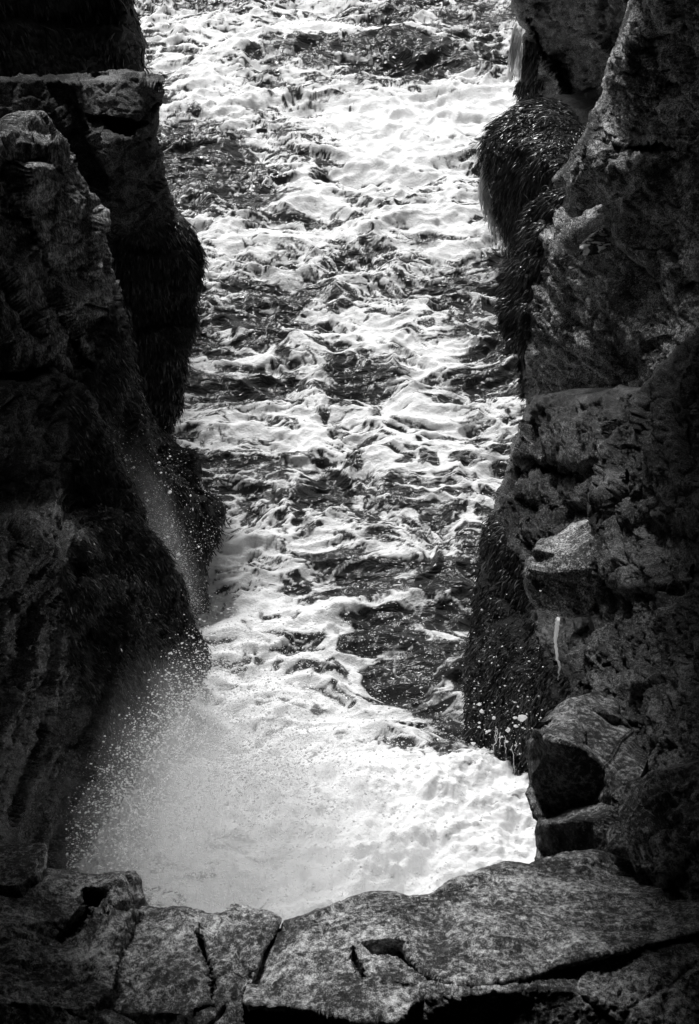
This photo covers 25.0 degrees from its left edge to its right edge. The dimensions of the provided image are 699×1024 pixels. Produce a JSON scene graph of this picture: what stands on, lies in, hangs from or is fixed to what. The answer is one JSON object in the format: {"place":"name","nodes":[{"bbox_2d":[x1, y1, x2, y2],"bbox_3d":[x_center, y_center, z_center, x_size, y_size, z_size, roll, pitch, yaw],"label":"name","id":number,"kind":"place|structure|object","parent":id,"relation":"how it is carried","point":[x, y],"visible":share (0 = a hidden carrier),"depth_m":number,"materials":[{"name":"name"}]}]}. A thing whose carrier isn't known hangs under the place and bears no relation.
{"place":"outdoors","nodes":[
{"label":"outdoors","id":0,"kind":"place"},
{"bbox_2d":[0,0,151,76],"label":"cliff","id":1,"kind":"structure","parent":0,"point":[40,38],"depth_m":21.34,"materials":[{"name":"black stone"}]},
{"bbox_2d":[75,0,536,927],"bbox_3d":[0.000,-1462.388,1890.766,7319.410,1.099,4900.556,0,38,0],"label":"sea","id":2,"kind":"structure","parent":0,"point":[347,424],"depth_m":20.98,"materials":[{"name":"grey liquid"}]},
{"bbox_2d":[0,69,209,434],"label":"ledge block","id":3,"kind":"structure","parent":2,"relation":"in","point":[106,124],"depth_m":17.61,"materials":[{"name":"black stone"}]},
{"bbox_2d":[0,367,213,870],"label":"weedy bluff","id":4,"kind":"structure","parent":2,"relation":"in","point":[94,601],"depth_m":14.00,"materials":[{"name":"black stone"}]},
{"bbox_2d":[0,110,230,625],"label":"leaning slab","id":5,"kind":"structure","parent":2,"relation":"in","point":[63,308],"depth_m":14.97,"materials":[{"name":"black stone"}]},
{"bbox_2d":[65,414,542,920],"bbox_3d":[-0.435,0.851,13.416,4.793,6.151,6.511,0,38,0],"label":"sea spray","id":6,"kind":"object","parent":2,"relation":"on","point":[521,718],"visible":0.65,"depth_m":11.83,"materials":[{"name":"white liquid"}]},
{"bbox_2d":[458,384,639,775],"bbox_3d":[2.720,0.362,13.466,3.218,7.135,9.713,0,38,0],"label":"wet cliff foot","id":7,"kind":"object","parent":2,"relation":"in","point":[558,440],"visible":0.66,"depth_m":15.90},
{"bbox_2d":[493,727,516,771],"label":"drips","id":8,"kind":"object","parent":7,"relation":"attached to","point":[504,745],"visible":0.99,"depth_m":15.45,"materials":[{"name":"white liquid"}]},
{"bbox_2d":[553,617,560,679],"bbox_3d":[1.627,1.075,12.325,0.091,0.674,0.022,0,38,0],"label":"trickle","id":9,"kind":"object","parent":7,"relation":"attached to","point":[556,626],"visible":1,"depth_m":12.25,"materials":[{"name":"white liquid"}]},
{"bbox_2d":[491,185,698,406],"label":"shelf rock","id":10,"kind":"object","parent":2,"relation":"in","point":[612,315],"visible":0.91,"depth_m":18.03,"materials":[{"name":"grey stone"}]},
{"bbox_2d":[468,89,600,259],"bbox_3d":[3.007,-4.905,24.103,2.380,3.440,4.867,12,40,15],"label":"seaweed boulder","id":11,"kind":"object","parent":10,"relation":"on","point":[527,146],"visible":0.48,"depth_m":22.49,"materials":[{"name":"black plant"}]},
{"bbox_2d":[477,167,495,241],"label":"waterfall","id":12,"kind":"structure","parent":11,"relation":"attached to","point":[485,200],"depth_m":23.52,"materials":[{"name":"white liquid"}]},
{"bbox_2d":[497,229,512,257],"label":"drips","id":13,"kind":"object","parent":11,"relation":"hanging from","point":[501,241],"visible":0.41,"depth_m":23.86,"materials":[{"name":"white liquid"}]},
{"bbox_2d":[579,228,610,255],"bbox_3d":[2.753,-3.040,17.628,0.348,0.241,0.616,6,38,7],"label":"rock pool","id":14,"kind":"object","parent":10,"relation":"on","point":[594,243],"visible":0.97,"depth_m":17.45,"materials":[{"name":"liquid"}]},
{"bbox_2d":[552,0,698,285],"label":"nose crag","id":15,"kind":"structure","parent":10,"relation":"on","point":[633,160],"depth_m":15.93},
{"bbox_2d":[507,0,628,102],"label":"cliff","id":16,"kind":"structure","parent":0,"point":[568,45],"depth_m":25.45,"materials":[{"name":"grey stone"}]},
{"bbox_2d":[506,23,522,80],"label":"waterfall","id":17,"kind":"structure","parent":16,"relation":"attached to","point":[515,56],"depth_m":26.89,"materials":[{"name":"white liquid"}]},
{"bbox_2d":[566,332,698,772],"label":"cliff","id":18,"kind":"structure","parent":0,"point":[633,647],"depth_m":11.31,"materials":[{"name":"black stone"}]},
{"bbox_2d":[522,519,605,618],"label":"wedged block","id":19,"kind":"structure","parent":18,"relation":"attached to","point":[557,570],"depth_m":12.39,"materials":[{"name":"grey stone"}]},
{"bbox_2d":[525,688,647,859],"bbox_3d":[1.478,1.589,9.820,0.786,1.055,2.098,0,38,0],"label":"pale topped boulder","id":20,"kind":"object","parent":18,"relation":"on","point":[587,755],"visible":0.88,"depth_m":9.57,"materials":[{"name":"grey stone"}]},
{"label":"right cliff","id":21,"kind":"structure","parent":0,"visible":0},
{"bbox_2d":[242,849,698,1023],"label":"domed ledge","id":22,"kind":"object","parent":21,"relation":"attached to","point":[592,936],"visible":0.98,"depth_m":6.61,"materials":[{"name":"grey stone"}]},
{"bbox_2d":[0,868,281,1023],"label":"ledge","id":23,"kind":"object","parent":22,"relation":"attached to","point":[77,947],"visible":0.98,"depth_m":6.72,"materials":[{"name":"grey stone"}]},
{"bbox_2d":[0,842,47,897],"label":"wet ledge block","id":24,"kind":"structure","parent":23,"relation":"on","point":[23,867],"depth_m":7.29,"materials":[{"name":"grey stone"}]},
{"bbox_2d":[602,758,698,900],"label":"shadowed boulders","id":25,"kind":"object","parent":22,"relation":"on","point":[650,829],"visible":0.88,"depth_m":7.85,"materials":[{"name":"black stone"}]}
]}

